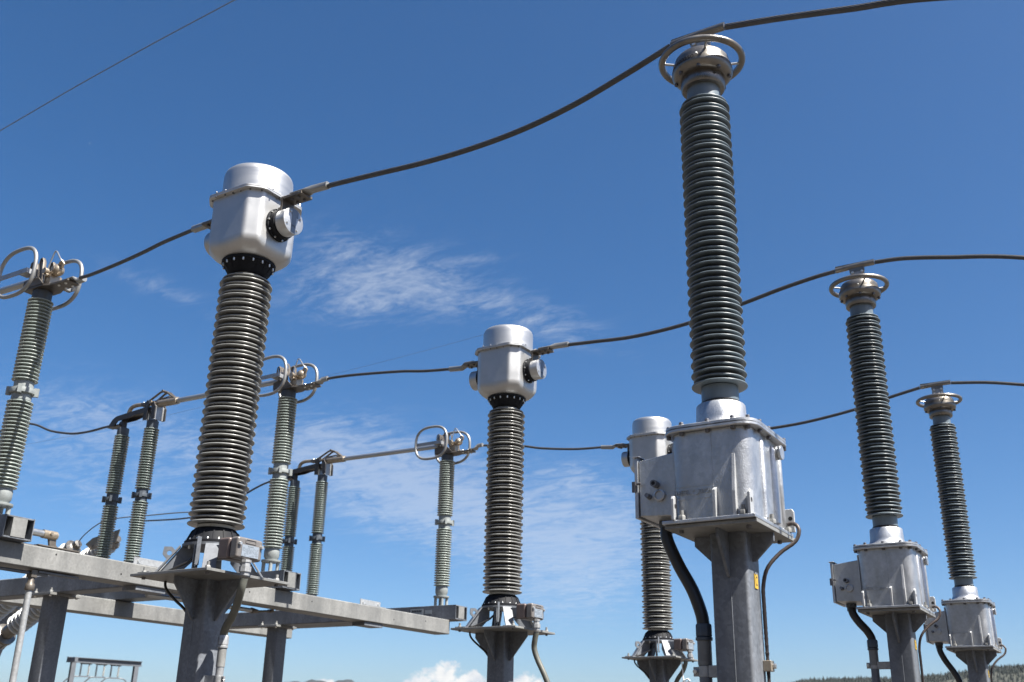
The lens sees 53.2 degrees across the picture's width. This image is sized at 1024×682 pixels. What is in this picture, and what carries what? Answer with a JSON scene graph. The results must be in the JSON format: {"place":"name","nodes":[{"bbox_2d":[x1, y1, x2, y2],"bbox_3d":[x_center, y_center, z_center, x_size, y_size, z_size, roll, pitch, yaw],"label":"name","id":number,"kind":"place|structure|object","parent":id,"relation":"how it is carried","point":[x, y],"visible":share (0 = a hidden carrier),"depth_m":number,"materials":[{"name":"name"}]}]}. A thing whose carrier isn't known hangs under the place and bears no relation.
{"place":"outdoors","nodes":[
{"label":"outdoors","id":0,"kind":"place"},
{"bbox_2d":[0,0,234,130],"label":"overhead wire","id":1,"kind":"object","parent":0,"point":[119,62],"visible":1,"depth_m":23.71,"materials":[{"name":"grey metal"}]},
{"bbox_2d":[31,335,480,443],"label":"overhead wire","id":2,"kind":"object","parent":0,"point":[304,381],"visible":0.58,"depth_m":56.25,"materials":[{"name":"grey metal"}]},
{"bbox_2d":[292,679,353,681],"bbox_3d":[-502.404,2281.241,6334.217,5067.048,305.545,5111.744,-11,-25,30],"label":"hills","id":3,"kind":"structure","parent":0,"point":[346,680],"depth_m":6003.01,"materials":[{"name":"white"}]},
{"bbox_2d":[0,0,1023,681],"label":"sky","id":4,"kind":"structure","parent":0,"point":[895,130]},
{"bbox_2d":[854,672,1023,681],"bbox_3d":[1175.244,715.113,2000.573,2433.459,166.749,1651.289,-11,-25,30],"label":"hill","id":5,"kind":"structure","parent":0,"point":[994,680],"depth_m":1990.43,"materials":[{"name":"green plant"}]},
{"bbox_2d":[791,663,1023,681],"bbox_3d":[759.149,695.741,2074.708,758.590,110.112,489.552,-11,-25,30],"label":"forest","id":6,"kind":"object","parent":5,"relation":"on","point":[998,669],"visible":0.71,"depth_m":2105.76,"materials":[{"name":"green plant"}]},
{"label":"ground","id":7,"kind":"structure","parent":0,"visible":0},
{"bbox_2d":[0,566,78,681],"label":"drive rod","id":8,"kind":"object","parent":7,"relation":"on","point":[29,586],"visible":1,"depth_m":7.14,"materials":[{"name":"metal"}]},
{"bbox_2d":[0,529,120,655],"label":"circuit breaker","id":9,"kind":"object","parent":7,"relation":"on","point":[10,616],"visible":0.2,"depth_m":12.66,"materials":[{"name":"metal"}]},
{"bbox_2d":[78,512,187,541],"bbox_3d":[-4.381,2.634,12.052,2.479,1.207,0.013,-11,-25,30],"label":"conductor","id":10,"kind":"object","parent":9,"relation":"attached to","point":[128,517],"visible":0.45,"depth_m":12.44,"materials":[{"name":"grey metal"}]},
{"bbox_2d":[63,657,142,681],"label":"portal gantry","id":11,"kind":"object","parent":7,"relation":"on","point":[73,661],"visible":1,"depth_m":60.87,"materials":[{"name":"grey metal"}]},
{"bbox_2d":[130,561,288,681],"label":"steel post","id":12,"kind":"object","parent":7,"relation":"on","point":[207,593],"visible":0.88,"depth_m":5.41,"materials":[{"name":"grey metal"}]},
{"bbox_2d":[137,163,311,611],"bbox_3d":[-1.630,0.407,5.909,0.850,3.100,0.561,-11,-25,30],"label":"current transformer","id":13,"kind":"object","parent":12,"relation":"on","point":[254,224],"visible":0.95,"depth_m":5.94,"materials":[{"name":"ceramic"}]},
{"bbox_2d":[69,219,210,283],"bbox_3d":[-2.604,-0.610,7.144,1.902,0.122,0.093,-16,-27,37],"label":"conductor","id":14,"kind":"object","parent":13,"relation":"attached to","point":[199,227],"visible":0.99,"depth_m":7.11,"materials":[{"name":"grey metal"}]},
{"bbox_2d":[204,577,247,681],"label":"cable conduit","id":15,"kind":"object","parent":12,"relation":"attached to","point":[222,644],"visible":1,"depth_m":5.31,"materials":[{"name":"metal"}]},
{"bbox_2d":[0,539,449,681],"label":"disconnector support","id":16,"kind":"object","parent":7,"relation":"on","point":[54,599],"visible":0.92,"depth_m":9.07,"materials":[{"name":"metal"}]},
{"bbox_2d":[0,246,83,542],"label":"disconnector","id":17,"kind":"object","parent":16,"relation":"on","point":[43,284],"visible":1,"depth_m":7.62,"materials":[{"name":"ceramic"}]},
{"bbox_2d":[23,528,78,552],"bbox_3d":[-3.478,1.473,7.574,0.100,0.157,0.590,-11,-25,30],"label":"operating pipe","id":18,"kind":"object","parent":16,"relation":"attached to","point":[52,537],"visible":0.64,"depth_m":7.60,"materials":[{"name":"metal"}]},
{"bbox_2d":[80,355,320,601],"bbox_3d":[-3.235,1.437,10.352,3.150,2.264,0.350,-11,-25,30],"label":"disconnector","id":19,"kind":"object","parent":16,"relation":"on","point":[283,387],"visible":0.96,"depth_m":10.29,"materials":[{"name":"ceramic"}]},
{"bbox_2d":[0,423,108,434],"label":"conductor","id":20,"kind":"object","parent":19,"relation":"attached to","point":[71,433],"visible":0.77,"depth_m":11.69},
{"bbox_2d":[145,594,273,612],"bbox_3d":[-2.576,2.267,8.819,0.060,0.063,1.426,-11,-25,30],"label":"coupling rod","id":21,"kind":"object","parent":16,"relation":"attached to","point":[244,609],"visible":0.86,"depth_m":8.97,"materials":[{"name":"metal"}]},
{"bbox_2d":[281,425,475,628],"bbox_3d":[-1.813,2.305,12.514,3.150,2.264,0.350,-11,-25,30],"label":"disconnector","id":22,"kind":"object","parent":16,"relation":"on","point":[444,522],"visible":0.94,"depth_m":12.31,"materials":[{"name":"ceramic"}]},
{"bbox_2d":[129,481,270,521],"bbox_3d":[-4.279,2.238,14.164,2.981,0.404,0.026,-11,-25,30],"label":"conductor","id":23,"kind":"object","parent":22,"relation":"attached to","point":[258,486],"visible":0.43,"depth_m":14.25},
{"bbox_2d":[451,621,554,681],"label":"steel post","id":24,"kind":"object","parent":7,"relation":"on","point":[500,645],"visible":0.99,"depth_m":7.81,"materials":[{"name":"grey metal"}]},
{"bbox_2d":[455,324,553,654],"bbox_3d":[-0.067,1.361,8.284,0.850,3.100,0.561,-11,-25,30],"label":"current transformer","id":25,"kind":"object","parent":24,"relation":"on","point":[509,365],"visible":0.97,"depth_m":8.34,"materials":[{"name":"grey ceramic"}]},
{"bbox_2d":[312,361,473,384],"bbox_3d":[-1.111,0.301,9.408,1.875,0.204,0.089,-11,-25,30],"label":"conductor","id":26,"kind":"object","parent":25,"relation":"attached to","point":[322,380],"visible":0.99,"depth_m":9.37,"materials":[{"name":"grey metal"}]},
{"bbox_2d":[531,632,549,681],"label":"cable conduit","id":27,"kind":"object","parent":25,"relation":"attached to","point":[542,670],"visible":1,"depth_m":7.59,"materials":[{"name":"metal"}]},
{"bbox_2d":[622,652,697,681],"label":"steel post","id":28,"kind":"object","parent":7,"relation":"on","point":[659,668],"visible":0.9,"depth_m":10.20,"materials":[{"name":"grey metal"}]},
{"bbox_2d":[615,416,694,677],"bbox_3d":[1.497,2.316,10.660,0.850,3.100,0.561,-11,-25,30],"label":"current transformer","id":29,"kind":"object","parent":28,"relation":"on","point":[647,439],"visible":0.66,"depth_m":10.55,"materials":[{"name":"grey ceramic"}]},
{"bbox_2d":[470,443,624,450],"bbox_3d":[0.378,1.201,11.678,1.900,0.208,0.093,-8,-23,22],"label":"conductor","id":30,"kind":"object","parent":29,"relation":"attached to","point":[477,446],"visible":0.67,"depth_m":11.57,"materials":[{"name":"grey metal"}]},
{"bbox_2d":[674,660,687,681],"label":"cable conduit","id":31,"kind":"object","parent":28,"relation":"attached to","point":[679,675],"visible":1,"depth_m":10.05,"materials":[{"name":"plastic"}]},
{"bbox_2d":[665,518,794,681],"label":"steel post","id":32,"kind":"object","parent":7,"relation":"on","point":[733,551],"visible":0.93,"depth_m":3.96,"materials":[{"name":"grey metal"}]},
{"bbox_2d":[660,527,716,681],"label":"cable conduit","id":33,"kind":"object","parent":32,"relation":"attached to","point":[705,670],"visible":0.94,"depth_m":4.07,"materials":[{"name":"black rubber"}]},
{"bbox_2d":[632,22,795,536],"bbox_3d":[0.836,-0.362,4.604,0.576,2.451,0.492,-11,-25,30],"label":"voltage transformer","id":34,"kind":"object","parent":32,"relation":"on","point":[722,460],"visible":1,"depth_m":4.32,"materials":[{"name":"ceramic"}]},
{"bbox_2d":[289,44,669,195],"bbox_3d":[-0.268,-1.142,5.636,2.475,0.258,0.084,-11,-25,30],"label":"conductor","id":35,"kind":"object","parent":34,"relation":"attached to","point":[315,188],"visible":0.95,"depth_m":5.48,"materials":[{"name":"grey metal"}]},
{"bbox_2d":[724,0,945,29],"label":"conductor","id":36,"kind":"object","parent":34,"relation":"attached to","point":[814,13],"visible":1,"depth_m":4.67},
{"bbox_2d":[761,521,800,681],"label":"earth cable","id":37,"kind":"object","parent":32,"relation":"attached to","point":[769,666],"visible":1,"depth_m":4.02,"materials":[{"name":"grey metal"}]},
{"bbox_2d":[858,607,935,681],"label":"steel post","id":38,"kind":"object","parent":7,"relation":"on","point":[900,627],"visible":0.97,"depth_m":6.36,"materials":[{"name":"grey metal"}]},
{"bbox_2d":[848,607,889,681],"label":"cable conduit","id":39,"kind":"object","parent":38,"relation":"attached to","point":[874,665],"visible":0.98,"depth_m":6.49,"materials":[{"name":"black rubber"}]},
{"bbox_2d":[829,259,936,614],"bbox_3d":[2.399,0.593,6.980,0.576,2.451,0.492,-11,-25,30],"label":"voltage transformer","id":40,"kind":"object","parent":38,"relation":"on","point":[886,569],"visible":0.99,"depth_m":6.73,"materials":[{"name":"ceramic"}]},
{"bbox_2d":[538,270,835,349],"bbox_3d":[1.294,-0.197,8.016,2.471,0.239,0.084,-11,-25,30],"label":"conductor","id":41,"kind":"object","parent":40,"relation":"attached to","point":[745,302],"visible":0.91,"depth_m":8.01,"materials":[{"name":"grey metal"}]},
{"bbox_2d":[875,254,1023,263],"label":"conductor","id":42,"kind":"object","parent":40,"relation":"attached to","point":[969,256],"visible":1,"depth_m":7.02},
{"bbox_2d":[918,605,940,681],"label":"earth cable","id":43,"kind":"object","parent":38,"relation":"attached to","point":[922,634],"visible":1,"depth_m":6.44,"materials":[{"name":"black rubber"}]},
{"bbox_2d":[946,647,1001,681],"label":"steel post","id":44,"kind":"object","parent":7,"relation":"on","point":[977,661],"visible":0.98,"depth_m":8.76,"materials":[{"name":"grey metal"}]},
{"bbox_2d":[936,645,962,681],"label":"cable conduit","id":45,"kind":"object","parent":44,"relation":"attached to","point":[948,664],"visible":1,"depth_m":8.94,"materials":[{"name":"black rubber"}]},
{"bbox_2d":[916,380,1002,650],"bbox_3d":[3.962,1.547,9.356,0.576,2.451,0.492,-11,-25,30],"label":"voltage transformer","id":46,"kind":"object","parent":44,"relation":"on","point":[966,619],"visible":0.99,"depth_m":9.13,"materials":[{"name":"ceramic"}]},
{"bbox_2d":[770,386,919,429],"bbox_3d":[2.858,0.757,10.392,2.473,0.237,0.084,-11,-25,30],"label":"conductor","id":47,"kind":"object","parent":46,"relation":"attached to","point":[842,412],"visible":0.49,"depth_m":10.18,"materials":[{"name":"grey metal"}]},
{"bbox_2d":[951,381,1023,385],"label":"conductor","id":48,"kind":"object","parent":46,"relation":"attached to","point":[989,382],"visible":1,"depth_m":9.49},
{"bbox_2d":[990,644,1006,681],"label":"earth cable","id":49,"kind":"object","parent":44,"relation":"attached to","point":[995,662],"visible":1,"depth_m":8.84,"materials":[{"name":"grey metal"}]}
]}

